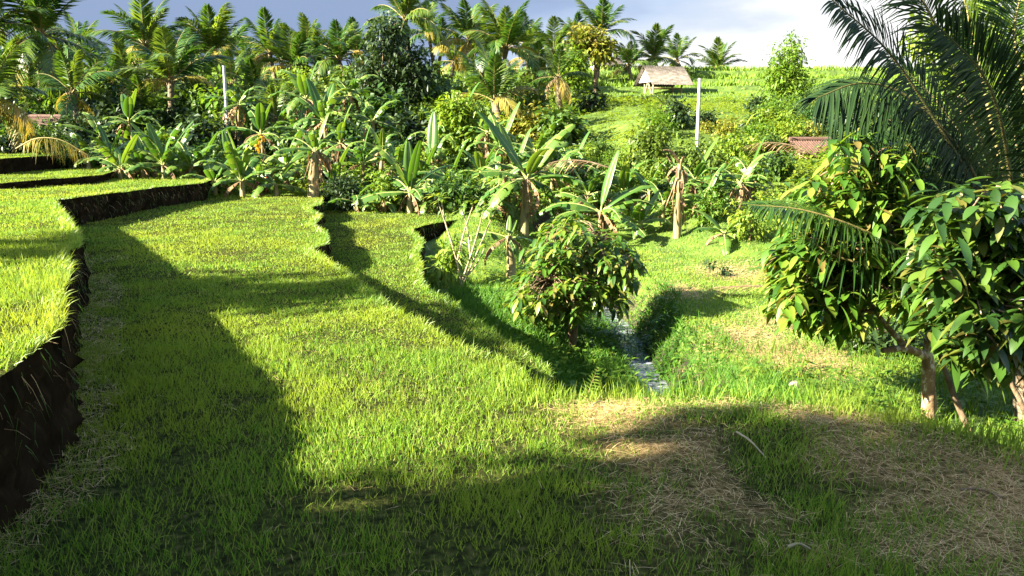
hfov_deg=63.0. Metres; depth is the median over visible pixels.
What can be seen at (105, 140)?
banana plant
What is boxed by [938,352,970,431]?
leaning pole
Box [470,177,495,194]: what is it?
shrub
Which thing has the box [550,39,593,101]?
leafy tree
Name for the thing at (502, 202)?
banana plant
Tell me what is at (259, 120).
banana plant
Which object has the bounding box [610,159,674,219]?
banana plant
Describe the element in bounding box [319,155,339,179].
shrub
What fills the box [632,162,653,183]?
shrub
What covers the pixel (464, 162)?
shrub
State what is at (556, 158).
shrub
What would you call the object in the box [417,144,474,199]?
banana plant
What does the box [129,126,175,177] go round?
banana plant
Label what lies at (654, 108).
shrub
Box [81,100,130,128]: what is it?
shrub
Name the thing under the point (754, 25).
sky
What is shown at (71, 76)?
coconut palm
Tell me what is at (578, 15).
coconut palm
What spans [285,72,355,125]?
leafy tree
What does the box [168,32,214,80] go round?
coconut palm
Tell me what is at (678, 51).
coconut palm
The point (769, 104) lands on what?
shrub
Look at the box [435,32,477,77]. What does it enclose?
coconut palm
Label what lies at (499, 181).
banana plant
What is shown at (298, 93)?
shrub
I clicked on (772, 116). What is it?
shrub
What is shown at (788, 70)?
leafy tree
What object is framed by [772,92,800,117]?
shrub
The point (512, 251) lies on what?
banana plant
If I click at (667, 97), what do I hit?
shrub
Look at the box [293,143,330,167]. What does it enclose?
shrub
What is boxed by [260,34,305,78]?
coconut palm
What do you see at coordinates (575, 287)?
cocoa tree
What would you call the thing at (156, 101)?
shrub
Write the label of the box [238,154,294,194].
banana plant
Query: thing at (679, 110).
shrub
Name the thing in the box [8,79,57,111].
shrub
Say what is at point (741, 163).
banana plant
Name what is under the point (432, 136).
banana plant
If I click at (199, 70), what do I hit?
coconut palm
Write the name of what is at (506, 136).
banana plant
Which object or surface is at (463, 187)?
banana plant
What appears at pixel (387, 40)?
dark tree
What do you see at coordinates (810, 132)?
shrub
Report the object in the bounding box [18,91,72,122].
shrub
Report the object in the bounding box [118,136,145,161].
shrub
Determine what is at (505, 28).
coconut palm
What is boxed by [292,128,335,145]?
shrub
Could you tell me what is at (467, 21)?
coconut palm
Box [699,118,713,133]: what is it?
shrub
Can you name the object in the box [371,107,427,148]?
shrub
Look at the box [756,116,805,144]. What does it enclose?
shrub
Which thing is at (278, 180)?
banana plant
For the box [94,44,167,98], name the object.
coconut palm
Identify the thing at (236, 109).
banana plant
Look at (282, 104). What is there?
leafy tree
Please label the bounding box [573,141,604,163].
shrub
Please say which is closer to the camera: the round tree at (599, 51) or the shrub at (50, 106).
the shrub at (50, 106)
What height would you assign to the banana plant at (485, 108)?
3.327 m
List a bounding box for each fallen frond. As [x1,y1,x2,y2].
[15,137,88,165]
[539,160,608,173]
[710,281,762,293]
[743,142,817,159]
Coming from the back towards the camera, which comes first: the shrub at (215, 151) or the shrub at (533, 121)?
the shrub at (533, 121)
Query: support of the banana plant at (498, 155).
on the ground at (618, 128)
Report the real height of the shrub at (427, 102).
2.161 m
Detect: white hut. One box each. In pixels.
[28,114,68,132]
[588,57,622,69]
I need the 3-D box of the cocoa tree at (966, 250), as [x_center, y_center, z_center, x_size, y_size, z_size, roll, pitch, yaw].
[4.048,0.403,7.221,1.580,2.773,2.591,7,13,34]
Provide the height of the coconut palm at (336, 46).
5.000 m
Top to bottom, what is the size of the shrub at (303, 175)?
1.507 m
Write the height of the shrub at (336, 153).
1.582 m
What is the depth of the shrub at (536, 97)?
39.88 m
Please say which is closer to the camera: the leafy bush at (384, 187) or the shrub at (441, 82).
the leafy bush at (384, 187)
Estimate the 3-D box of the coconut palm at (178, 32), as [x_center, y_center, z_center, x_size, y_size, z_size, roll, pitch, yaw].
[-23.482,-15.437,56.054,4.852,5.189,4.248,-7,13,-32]
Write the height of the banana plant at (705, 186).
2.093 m
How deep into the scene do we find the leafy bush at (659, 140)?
27.43 m
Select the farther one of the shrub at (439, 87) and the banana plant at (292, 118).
the shrub at (439, 87)
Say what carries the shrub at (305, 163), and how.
on the ground at (618, 128)
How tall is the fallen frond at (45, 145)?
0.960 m
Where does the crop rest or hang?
on the ground at (618, 128)
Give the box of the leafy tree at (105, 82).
[77,65,119,103]
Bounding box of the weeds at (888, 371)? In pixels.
[465,227,1023,445]
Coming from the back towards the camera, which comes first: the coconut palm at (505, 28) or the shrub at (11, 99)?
the coconut palm at (505, 28)
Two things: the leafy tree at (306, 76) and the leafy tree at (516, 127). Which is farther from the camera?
the leafy tree at (306, 76)
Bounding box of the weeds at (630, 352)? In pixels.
[592,301,718,398]
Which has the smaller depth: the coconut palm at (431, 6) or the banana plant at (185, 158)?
the banana plant at (185, 158)
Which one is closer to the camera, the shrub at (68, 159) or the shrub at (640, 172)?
the shrub at (640, 172)
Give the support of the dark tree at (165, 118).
on the ground at (618, 128)
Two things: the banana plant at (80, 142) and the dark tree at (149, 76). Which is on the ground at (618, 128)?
the dark tree at (149, 76)
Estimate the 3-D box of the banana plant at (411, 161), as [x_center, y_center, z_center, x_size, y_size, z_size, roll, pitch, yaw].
[-3.123,-3.361,26.489,3.217,2.612,2.402,4,11,22]
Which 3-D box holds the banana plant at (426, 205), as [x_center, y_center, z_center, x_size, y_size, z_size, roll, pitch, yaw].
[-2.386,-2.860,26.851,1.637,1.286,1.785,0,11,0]
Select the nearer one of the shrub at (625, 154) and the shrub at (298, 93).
the shrub at (625, 154)
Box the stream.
[585,304,673,396]
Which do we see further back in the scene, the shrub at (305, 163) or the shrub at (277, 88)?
the shrub at (277, 88)
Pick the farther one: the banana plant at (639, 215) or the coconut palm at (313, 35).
the coconut palm at (313, 35)
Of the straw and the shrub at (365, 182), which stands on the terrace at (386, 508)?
the straw
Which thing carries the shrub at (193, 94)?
on the ground at (618, 128)
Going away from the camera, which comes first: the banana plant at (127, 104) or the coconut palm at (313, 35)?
the banana plant at (127, 104)
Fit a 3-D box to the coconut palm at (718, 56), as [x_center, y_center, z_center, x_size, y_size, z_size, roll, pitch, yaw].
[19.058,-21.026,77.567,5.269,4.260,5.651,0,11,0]
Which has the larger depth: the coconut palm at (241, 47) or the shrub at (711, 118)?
the coconut palm at (241, 47)
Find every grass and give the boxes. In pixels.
[4,181,821,510]
[705,328,1023,446]
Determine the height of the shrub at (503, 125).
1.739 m
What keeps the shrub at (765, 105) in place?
on the ground at (618, 128)
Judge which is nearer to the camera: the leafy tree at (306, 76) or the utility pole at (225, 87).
the utility pole at (225, 87)
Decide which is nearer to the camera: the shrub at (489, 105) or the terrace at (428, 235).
the terrace at (428, 235)
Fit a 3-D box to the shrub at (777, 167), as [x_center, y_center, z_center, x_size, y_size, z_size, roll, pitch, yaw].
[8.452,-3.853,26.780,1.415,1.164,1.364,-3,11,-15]
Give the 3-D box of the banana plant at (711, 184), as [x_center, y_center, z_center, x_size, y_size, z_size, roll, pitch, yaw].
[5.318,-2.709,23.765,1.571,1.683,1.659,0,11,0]
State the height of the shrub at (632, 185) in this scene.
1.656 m
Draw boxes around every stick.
[736,431,765,457]
[787,542,810,549]
[960,487,1001,497]
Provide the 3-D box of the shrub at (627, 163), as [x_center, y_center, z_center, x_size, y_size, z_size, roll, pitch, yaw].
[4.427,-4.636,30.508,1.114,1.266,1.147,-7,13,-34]
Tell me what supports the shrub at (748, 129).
on the ground at (618, 128)
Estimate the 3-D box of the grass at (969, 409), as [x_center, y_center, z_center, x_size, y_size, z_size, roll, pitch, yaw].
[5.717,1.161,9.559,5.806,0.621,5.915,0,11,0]
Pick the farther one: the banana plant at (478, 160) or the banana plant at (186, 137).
the banana plant at (186, 137)
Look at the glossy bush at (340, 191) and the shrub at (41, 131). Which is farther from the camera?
the shrub at (41, 131)
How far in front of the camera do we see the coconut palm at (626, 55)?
63.64 m
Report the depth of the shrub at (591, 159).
32.27 m
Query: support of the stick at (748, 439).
on the terrace at (386, 508)
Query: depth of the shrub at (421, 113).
40.01 m
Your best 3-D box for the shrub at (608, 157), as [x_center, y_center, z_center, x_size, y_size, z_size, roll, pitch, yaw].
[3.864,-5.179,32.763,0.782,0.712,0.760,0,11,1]
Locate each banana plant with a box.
[56,112,127,165]
[56,123,116,168]
[78,124,138,177]
[87,134,156,179]
[97,89,168,162]
[102,132,167,178]
[124,121,203,178]
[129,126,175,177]
[162,123,201,174]
[163,139,224,177]
[166,132,226,178]
[180,150,251,194]
[194,130,272,198]
[200,86,268,151]
[208,131,254,188]
[217,103,284,167]
[230,154,308,197]
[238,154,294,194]
[241,124,308,190]
[267,110,333,150]
[268,61,331,129]
[273,113,344,196]
[292,78,358,149]
[295,146,360,199]
[320,74,380,127]
[320,103,370,172]
[323,126,401,194]
[323,182,377,212]
[340,100,404,144]
[348,122,400,170]
[352,141,454,215]
[356,183,404,213]
[367,136,426,190]
[378,144,448,207]
[408,104,460,164]
[412,178,459,213]
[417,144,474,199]
[420,112,453,172]
[425,82,490,130]
[436,167,500,215]
[453,141,498,198]
[456,118,521,163]
[458,173,518,220]
[462,216,532,280]
[466,102,527,175]
[471,111,584,236]
[474,162,532,217]
[485,124,550,194]
[499,118,565,180]
[517,149,587,199]
[529,229,630,264]
[538,193,604,233]
[539,151,659,238]
[551,131,597,184]
[555,161,619,216]
[594,159,658,213]
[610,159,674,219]
[613,189,673,239]
[634,179,698,225]
[663,149,692,238]
[667,137,731,208]
[674,163,730,219]
[686,145,741,210]
[688,209,766,254]
[699,151,776,209]
[721,136,773,205]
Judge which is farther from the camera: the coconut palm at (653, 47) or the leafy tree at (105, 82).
the coconut palm at (653, 47)
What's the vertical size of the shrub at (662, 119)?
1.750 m
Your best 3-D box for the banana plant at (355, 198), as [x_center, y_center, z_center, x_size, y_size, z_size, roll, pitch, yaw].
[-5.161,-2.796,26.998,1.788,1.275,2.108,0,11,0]
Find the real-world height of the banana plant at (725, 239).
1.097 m
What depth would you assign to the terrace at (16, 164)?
28.64 m
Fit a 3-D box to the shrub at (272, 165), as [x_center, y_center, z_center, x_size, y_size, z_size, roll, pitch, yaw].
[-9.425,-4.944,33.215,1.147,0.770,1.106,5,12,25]
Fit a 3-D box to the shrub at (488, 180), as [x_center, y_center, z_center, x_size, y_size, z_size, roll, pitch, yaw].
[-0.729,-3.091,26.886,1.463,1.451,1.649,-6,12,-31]
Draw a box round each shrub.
[0,98,27,133]
[0,120,50,152]
[0,134,28,153]
[1,81,18,105]
[5,101,36,117]
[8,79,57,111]
[12,115,73,154]
[13,80,85,105]
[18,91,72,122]
[26,106,55,113]
[44,126,75,151]
[54,144,84,167]
[57,136,77,150]
[60,88,99,119]
[72,142,100,165]
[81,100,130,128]
[97,74,156,114]
[102,78,127,109]
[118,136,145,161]
[122,132,164,162]
[130,127,171,150]
[136,77,201,114]
[171,77,230,125]
[173,64,257,137]
[190,131,230,155]
[199,104,235,138]
[199,139,232,162]
[202,157,229,178]
[253,78,293,101]
[253,134,266,192]
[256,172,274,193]
[266,156,281,167]
[273,57,326,96]
[286,83,324,117]
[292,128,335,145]
[292,157,309,187]
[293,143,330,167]
[300,114,353,139]
[300,149,335,172]
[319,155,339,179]
[325,60,362,94]
[325,143,348,165]
[333,82,412,138]
[335,144,359,161]
[337,164,367,181]
[358,168,382,192]
[362,135,396,171]
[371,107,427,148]
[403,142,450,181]
[408,100,439,127]
[411,59,449,100]
[411,93,446,123]
[419,68,475,108]
[428,163,463,183]
[440,73,458,96]
[443,151,473,176]
[444,70,488,104]
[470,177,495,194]
[476,173,497,203]
[477,98,507,123]
[489,115,514,144]
[500,81,554,124]
[515,104,547,140]
[529,173,565,199]
[530,100,596,147]
[544,174,582,201]
[549,146,592,171]
[549,149,572,170]
[559,166,586,187]
[567,163,592,185]
[573,127,596,142]
[573,136,605,156]
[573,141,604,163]
[579,169,616,212]
[582,154,599,173]
[586,136,617,159]
[590,156,624,176]
[600,147,618,162]
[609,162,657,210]
[611,146,637,163]
[611,172,636,192]
[618,149,638,171]
[623,127,643,140]
[624,150,652,168]
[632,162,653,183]
[634,101,682,129]
[634,107,684,138]
[639,180,673,206]
[644,167,669,190]
[656,94,674,113]
[660,94,696,130]
[692,107,722,127]
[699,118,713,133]
[705,124,756,166]
[712,112,744,142]
[717,132,750,156]
[725,151,766,178]
[734,131,769,159]
[738,106,771,132]
[741,92,774,112]
[742,104,798,134]
[742,113,776,135]
[742,117,780,139]
[747,132,784,156]
[748,130,794,157]
[751,92,787,112]
[751,99,782,114]
[751,102,787,128]
[754,152,779,172]
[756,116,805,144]
[759,150,796,182]
[768,107,809,133]
[771,108,812,136]
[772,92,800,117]
[778,95,803,119]
[798,103,818,123]
[801,101,828,120]
[803,121,824,136]
[807,115,839,134]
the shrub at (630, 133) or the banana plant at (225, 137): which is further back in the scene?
the shrub at (630, 133)
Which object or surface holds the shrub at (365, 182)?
on the ground at (618, 128)
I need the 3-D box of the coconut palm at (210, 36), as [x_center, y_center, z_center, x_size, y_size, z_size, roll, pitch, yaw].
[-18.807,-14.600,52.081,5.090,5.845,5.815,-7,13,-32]
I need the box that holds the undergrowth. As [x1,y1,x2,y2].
[72,84,1020,220]
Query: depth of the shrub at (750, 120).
33.69 m
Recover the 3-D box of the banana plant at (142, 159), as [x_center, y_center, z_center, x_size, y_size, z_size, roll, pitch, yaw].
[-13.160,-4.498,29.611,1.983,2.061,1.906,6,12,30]
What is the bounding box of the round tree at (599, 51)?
[561,20,621,96]
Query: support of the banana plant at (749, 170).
on the ground at (618, 128)
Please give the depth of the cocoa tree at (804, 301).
8.08 m
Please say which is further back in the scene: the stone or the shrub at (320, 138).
the shrub at (320, 138)
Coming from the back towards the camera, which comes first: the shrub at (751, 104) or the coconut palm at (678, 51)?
the coconut palm at (678, 51)
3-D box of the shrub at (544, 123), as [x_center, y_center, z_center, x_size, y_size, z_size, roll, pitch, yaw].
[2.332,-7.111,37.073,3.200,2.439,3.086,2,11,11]
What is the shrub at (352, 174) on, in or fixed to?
on the ground at (618, 128)
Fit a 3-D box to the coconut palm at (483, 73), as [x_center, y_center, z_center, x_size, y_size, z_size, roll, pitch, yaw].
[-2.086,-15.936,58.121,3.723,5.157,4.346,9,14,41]
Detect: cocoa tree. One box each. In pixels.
[502,213,651,351]
[745,123,939,420]
[888,176,1023,400]
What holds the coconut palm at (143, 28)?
on the ground at (618, 128)
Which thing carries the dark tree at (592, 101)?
on the ground at (618, 128)
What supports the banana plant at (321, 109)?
on the ground at (618, 128)
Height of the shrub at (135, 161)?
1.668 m
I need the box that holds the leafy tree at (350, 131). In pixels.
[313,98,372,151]
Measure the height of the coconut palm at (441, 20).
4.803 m
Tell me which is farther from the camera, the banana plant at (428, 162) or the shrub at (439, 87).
the shrub at (439, 87)
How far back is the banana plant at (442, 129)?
32.32 m
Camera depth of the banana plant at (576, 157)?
29.56 m
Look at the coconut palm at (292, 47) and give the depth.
51.71 m
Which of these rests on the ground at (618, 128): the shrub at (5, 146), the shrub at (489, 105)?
the shrub at (489, 105)
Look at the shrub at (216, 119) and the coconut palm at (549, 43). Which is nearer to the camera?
the shrub at (216, 119)
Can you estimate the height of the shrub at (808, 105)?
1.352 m
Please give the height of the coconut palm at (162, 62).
5.262 m
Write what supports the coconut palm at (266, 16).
on the ground at (618, 128)
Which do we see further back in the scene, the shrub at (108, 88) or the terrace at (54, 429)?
the shrub at (108, 88)
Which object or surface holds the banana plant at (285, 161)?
on the ground at (618, 128)
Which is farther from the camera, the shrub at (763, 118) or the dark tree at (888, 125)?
the shrub at (763, 118)
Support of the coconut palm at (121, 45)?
on the ground at (618, 128)
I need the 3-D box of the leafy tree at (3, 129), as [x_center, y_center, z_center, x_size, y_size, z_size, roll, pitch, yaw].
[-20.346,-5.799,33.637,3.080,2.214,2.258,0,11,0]
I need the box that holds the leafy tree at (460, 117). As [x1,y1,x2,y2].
[421,89,500,161]
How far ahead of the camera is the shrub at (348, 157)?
33.70 m
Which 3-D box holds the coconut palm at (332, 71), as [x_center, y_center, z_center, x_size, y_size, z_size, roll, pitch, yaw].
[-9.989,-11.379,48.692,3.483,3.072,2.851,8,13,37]
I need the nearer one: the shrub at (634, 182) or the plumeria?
the plumeria
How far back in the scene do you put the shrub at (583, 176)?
30.60 m
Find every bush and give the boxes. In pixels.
[321,168,366,210]
[358,163,420,210]
[422,167,482,213]
[423,231,478,288]
[624,122,730,182]
[686,185,730,227]
[723,186,785,241]
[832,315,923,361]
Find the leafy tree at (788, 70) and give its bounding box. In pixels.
[747,30,819,103]
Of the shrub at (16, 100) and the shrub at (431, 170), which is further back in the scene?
the shrub at (16, 100)
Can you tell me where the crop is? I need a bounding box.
[55,64,1016,103]
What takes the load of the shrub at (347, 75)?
on the ground at (618, 128)
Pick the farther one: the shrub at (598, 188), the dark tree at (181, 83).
the dark tree at (181, 83)
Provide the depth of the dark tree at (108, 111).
36.56 m
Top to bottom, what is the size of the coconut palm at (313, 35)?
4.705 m
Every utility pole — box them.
[222,66,228,131]
[695,78,700,146]
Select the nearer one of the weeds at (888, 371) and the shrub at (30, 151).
the weeds at (888, 371)
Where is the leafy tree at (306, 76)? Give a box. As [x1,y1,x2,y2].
[284,63,339,88]
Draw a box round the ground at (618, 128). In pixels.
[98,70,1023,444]
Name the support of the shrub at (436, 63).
on the ground at (618, 128)
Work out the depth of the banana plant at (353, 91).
35.90 m
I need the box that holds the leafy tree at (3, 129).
[0,117,34,152]
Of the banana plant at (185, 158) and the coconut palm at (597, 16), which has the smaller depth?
the banana plant at (185, 158)
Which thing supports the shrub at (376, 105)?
on the ground at (618, 128)
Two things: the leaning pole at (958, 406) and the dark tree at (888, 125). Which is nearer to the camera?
the leaning pole at (958, 406)
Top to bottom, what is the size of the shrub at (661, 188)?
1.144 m
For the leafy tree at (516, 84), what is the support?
on the ground at (618, 128)
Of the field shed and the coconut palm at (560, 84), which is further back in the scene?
the field shed
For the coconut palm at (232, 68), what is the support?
on the ground at (618, 128)
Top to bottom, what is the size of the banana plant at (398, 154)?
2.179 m
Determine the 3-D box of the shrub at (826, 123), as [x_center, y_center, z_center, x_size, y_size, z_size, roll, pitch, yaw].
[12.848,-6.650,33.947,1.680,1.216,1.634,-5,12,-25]
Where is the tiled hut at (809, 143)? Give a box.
[785,137,829,158]
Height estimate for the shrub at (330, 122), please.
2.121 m
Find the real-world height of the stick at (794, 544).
0.038 m
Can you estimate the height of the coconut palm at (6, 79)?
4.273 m
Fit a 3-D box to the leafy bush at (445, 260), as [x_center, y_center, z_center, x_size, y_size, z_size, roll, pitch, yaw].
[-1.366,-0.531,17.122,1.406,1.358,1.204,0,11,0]
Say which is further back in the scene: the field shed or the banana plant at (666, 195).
the field shed
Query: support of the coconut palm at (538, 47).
on the ground at (618, 128)
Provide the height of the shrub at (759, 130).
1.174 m
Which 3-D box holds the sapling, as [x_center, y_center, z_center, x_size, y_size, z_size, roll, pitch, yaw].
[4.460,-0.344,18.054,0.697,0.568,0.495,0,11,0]
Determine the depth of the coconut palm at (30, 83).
42.17 m
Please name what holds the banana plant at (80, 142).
on the terrace at (90, 179)
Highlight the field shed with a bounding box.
[633,65,693,94]
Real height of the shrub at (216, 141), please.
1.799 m
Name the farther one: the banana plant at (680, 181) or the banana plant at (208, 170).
the banana plant at (208, 170)
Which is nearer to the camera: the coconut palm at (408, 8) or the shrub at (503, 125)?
the shrub at (503, 125)
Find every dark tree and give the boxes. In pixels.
[49,107,119,147]
[91,94,164,146]
[123,58,167,89]
[146,96,201,145]
[164,68,227,104]
[166,105,251,153]
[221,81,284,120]
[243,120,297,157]
[345,7,439,127]
[563,81,609,114]
[812,93,942,166]
[874,70,1023,199]
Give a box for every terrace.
[0,151,100,174]
[0,165,123,188]
[0,174,219,534]
[0,190,1023,575]
[323,207,558,395]
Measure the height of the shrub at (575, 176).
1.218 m
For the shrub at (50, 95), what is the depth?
41.61 m
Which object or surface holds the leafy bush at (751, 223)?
on the ground at (618, 128)
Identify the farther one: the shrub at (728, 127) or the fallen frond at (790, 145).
the shrub at (728, 127)
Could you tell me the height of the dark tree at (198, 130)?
2.620 m
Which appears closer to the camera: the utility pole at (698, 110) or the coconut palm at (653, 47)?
the utility pole at (698, 110)
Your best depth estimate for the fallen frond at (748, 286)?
15.75 m
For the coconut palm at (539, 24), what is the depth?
64.94 m
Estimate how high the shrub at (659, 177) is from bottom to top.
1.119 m
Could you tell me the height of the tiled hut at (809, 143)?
1.890 m
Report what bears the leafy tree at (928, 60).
on the ground at (618, 128)
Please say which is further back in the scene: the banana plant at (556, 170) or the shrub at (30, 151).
the shrub at (30, 151)
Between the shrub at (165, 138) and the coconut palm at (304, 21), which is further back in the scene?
the coconut palm at (304, 21)
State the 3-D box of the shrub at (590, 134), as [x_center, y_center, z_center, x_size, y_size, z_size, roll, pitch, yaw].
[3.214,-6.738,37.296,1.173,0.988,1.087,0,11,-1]
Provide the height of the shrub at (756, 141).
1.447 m
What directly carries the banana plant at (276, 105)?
on the ground at (618, 128)
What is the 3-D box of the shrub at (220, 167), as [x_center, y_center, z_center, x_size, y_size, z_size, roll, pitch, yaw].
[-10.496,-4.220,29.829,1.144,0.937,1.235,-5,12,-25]
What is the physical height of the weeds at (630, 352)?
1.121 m
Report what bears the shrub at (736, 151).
on the ground at (618, 128)
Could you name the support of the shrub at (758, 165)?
on the ground at (618, 128)
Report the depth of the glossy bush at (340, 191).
27.14 m
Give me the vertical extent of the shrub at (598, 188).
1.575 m
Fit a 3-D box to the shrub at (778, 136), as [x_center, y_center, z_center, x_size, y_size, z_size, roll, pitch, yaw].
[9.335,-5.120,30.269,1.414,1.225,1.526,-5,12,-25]
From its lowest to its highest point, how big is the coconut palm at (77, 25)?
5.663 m
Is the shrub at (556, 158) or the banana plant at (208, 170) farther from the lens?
the shrub at (556, 158)
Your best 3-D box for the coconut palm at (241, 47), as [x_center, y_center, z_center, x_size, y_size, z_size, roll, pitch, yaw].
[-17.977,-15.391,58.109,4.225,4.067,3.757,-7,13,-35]
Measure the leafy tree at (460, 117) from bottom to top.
3.308 m
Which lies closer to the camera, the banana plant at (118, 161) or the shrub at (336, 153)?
the banana plant at (118, 161)
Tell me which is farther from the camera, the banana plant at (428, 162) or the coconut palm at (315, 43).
the coconut palm at (315, 43)
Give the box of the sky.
[0,0,1023,69]
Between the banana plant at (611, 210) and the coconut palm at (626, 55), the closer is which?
the banana plant at (611, 210)
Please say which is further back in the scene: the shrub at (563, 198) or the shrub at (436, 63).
the shrub at (436, 63)
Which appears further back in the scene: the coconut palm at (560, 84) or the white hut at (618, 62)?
the white hut at (618, 62)
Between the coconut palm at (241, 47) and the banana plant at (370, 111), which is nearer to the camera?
the banana plant at (370, 111)
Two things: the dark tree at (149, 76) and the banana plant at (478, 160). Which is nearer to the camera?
the banana plant at (478, 160)
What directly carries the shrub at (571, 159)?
on the ground at (618, 128)
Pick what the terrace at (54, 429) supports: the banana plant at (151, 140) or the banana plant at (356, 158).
the banana plant at (151, 140)
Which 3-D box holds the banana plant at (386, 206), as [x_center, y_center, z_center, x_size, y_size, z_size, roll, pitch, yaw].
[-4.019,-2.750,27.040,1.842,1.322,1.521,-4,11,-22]
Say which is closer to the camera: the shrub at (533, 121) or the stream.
the stream
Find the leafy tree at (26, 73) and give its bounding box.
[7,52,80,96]
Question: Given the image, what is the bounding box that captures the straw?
[0,153,1023,575]
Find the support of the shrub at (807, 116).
on the ground at (618, 128)
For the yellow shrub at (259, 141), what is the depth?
28.58 m
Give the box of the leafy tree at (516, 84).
[476,71,541,111]
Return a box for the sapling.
[703,259,732,277]
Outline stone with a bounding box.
[789,380,801,387]
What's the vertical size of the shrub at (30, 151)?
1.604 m
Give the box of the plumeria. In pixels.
[424,193,501,286]
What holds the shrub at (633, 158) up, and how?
on the ground at (618, 128)
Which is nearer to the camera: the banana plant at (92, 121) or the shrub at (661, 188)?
the shrub at (661, 188)
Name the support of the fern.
on the ground at (618, 128)
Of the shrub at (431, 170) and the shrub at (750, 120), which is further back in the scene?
the shrub at (750, 120)
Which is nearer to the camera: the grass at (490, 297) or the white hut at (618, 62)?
the grass at (490, 297)
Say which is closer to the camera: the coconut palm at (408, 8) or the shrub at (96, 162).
the shrub at (96, 162)
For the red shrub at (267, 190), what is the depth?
28.87 m
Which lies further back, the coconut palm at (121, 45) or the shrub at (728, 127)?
the coconut palm at (121, 45)
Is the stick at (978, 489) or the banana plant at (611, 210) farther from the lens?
the banana plant at (611, 210)
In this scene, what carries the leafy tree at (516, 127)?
on the ground at (618, 128)
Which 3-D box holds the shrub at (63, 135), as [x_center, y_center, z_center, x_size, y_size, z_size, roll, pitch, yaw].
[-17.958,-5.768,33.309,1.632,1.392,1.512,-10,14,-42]
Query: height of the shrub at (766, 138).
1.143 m
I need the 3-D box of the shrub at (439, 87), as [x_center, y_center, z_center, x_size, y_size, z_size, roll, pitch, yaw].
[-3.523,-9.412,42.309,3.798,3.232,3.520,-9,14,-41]
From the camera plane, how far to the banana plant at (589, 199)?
24.91 m
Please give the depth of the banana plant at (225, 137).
30.75 m
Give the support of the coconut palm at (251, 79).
on the ground at (618, 128)
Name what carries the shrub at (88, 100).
on the ground at (618, 128)
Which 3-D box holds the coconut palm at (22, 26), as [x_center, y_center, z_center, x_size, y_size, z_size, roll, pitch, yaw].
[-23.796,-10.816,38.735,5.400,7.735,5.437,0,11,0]
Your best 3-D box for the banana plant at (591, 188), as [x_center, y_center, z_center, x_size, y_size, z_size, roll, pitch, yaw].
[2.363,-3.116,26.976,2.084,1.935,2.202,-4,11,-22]
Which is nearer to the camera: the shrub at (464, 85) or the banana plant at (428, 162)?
the banana plant at (428, 162)
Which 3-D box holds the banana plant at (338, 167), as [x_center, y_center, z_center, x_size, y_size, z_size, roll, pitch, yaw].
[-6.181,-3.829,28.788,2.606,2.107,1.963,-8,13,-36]
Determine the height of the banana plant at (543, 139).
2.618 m
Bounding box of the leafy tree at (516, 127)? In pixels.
[494,94,554,138]
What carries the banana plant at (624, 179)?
on the ground at (618, 128)
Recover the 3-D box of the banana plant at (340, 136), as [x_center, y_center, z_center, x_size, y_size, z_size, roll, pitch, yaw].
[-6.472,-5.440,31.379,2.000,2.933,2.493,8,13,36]
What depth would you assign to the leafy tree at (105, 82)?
43.78 m
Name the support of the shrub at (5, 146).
on the terrace at (16, 164)
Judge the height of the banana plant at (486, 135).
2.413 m
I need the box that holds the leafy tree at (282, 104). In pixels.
[262,93,295,117]
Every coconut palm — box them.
[0,0,50,67]
[0,0,105,103]
[0,39,49,150]
[6,61,57,108]
[29,25,102,75]
[33,48,118,126]
[55,13,111,71]
[71,35,119,82]
[85,0,187,70]
[90,35,141,78]
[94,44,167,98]
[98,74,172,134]
[113,25,232,114]
[127,16,182,78]
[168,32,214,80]
[172,2,254,81]
[174,45,233,89]
[198,48,263,92]
[206,24,251,80]
[226,57,283,95]
[227,35,275,88]
[236,6,300,84]
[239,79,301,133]
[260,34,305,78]
[261,23,328,86]
[282,12,327,63]
[301,18,371,80]
[301,24,331,62]
[304,39,346,83]
[315,66,350,88]
[331,16,381,72]
[362,0,447,53]
[409,0,457,63]
[418,17,461,72]
[424,0,500,82]
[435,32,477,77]
[444,41,546,120]
[460,0,552,81]
[469,23,514,76]
[502,12,543,72]
[506,29,550,82]
[520,15,577,77]
[520,40,555,88]
[528,45,590,111]
[554,11,595,51]
[567,0,638,82]
[608,38,652,81]
[629,22,678,74]
[660,33,698,73]
[690,36,747,67]
[736,0,1023,426]
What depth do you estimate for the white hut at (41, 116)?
37.10 m
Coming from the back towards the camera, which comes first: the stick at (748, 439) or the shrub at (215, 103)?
the shrub at (215, 103)
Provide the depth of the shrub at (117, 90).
42.04 m
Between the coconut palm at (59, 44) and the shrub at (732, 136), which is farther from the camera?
the coconut palm at (59, 44)
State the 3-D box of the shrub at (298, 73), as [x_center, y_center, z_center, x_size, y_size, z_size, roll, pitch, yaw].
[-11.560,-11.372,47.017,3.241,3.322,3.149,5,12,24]
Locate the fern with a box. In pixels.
[555,367,598,397]
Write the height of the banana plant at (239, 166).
2.504 m
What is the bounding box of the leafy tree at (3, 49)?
[0,42,37,62]

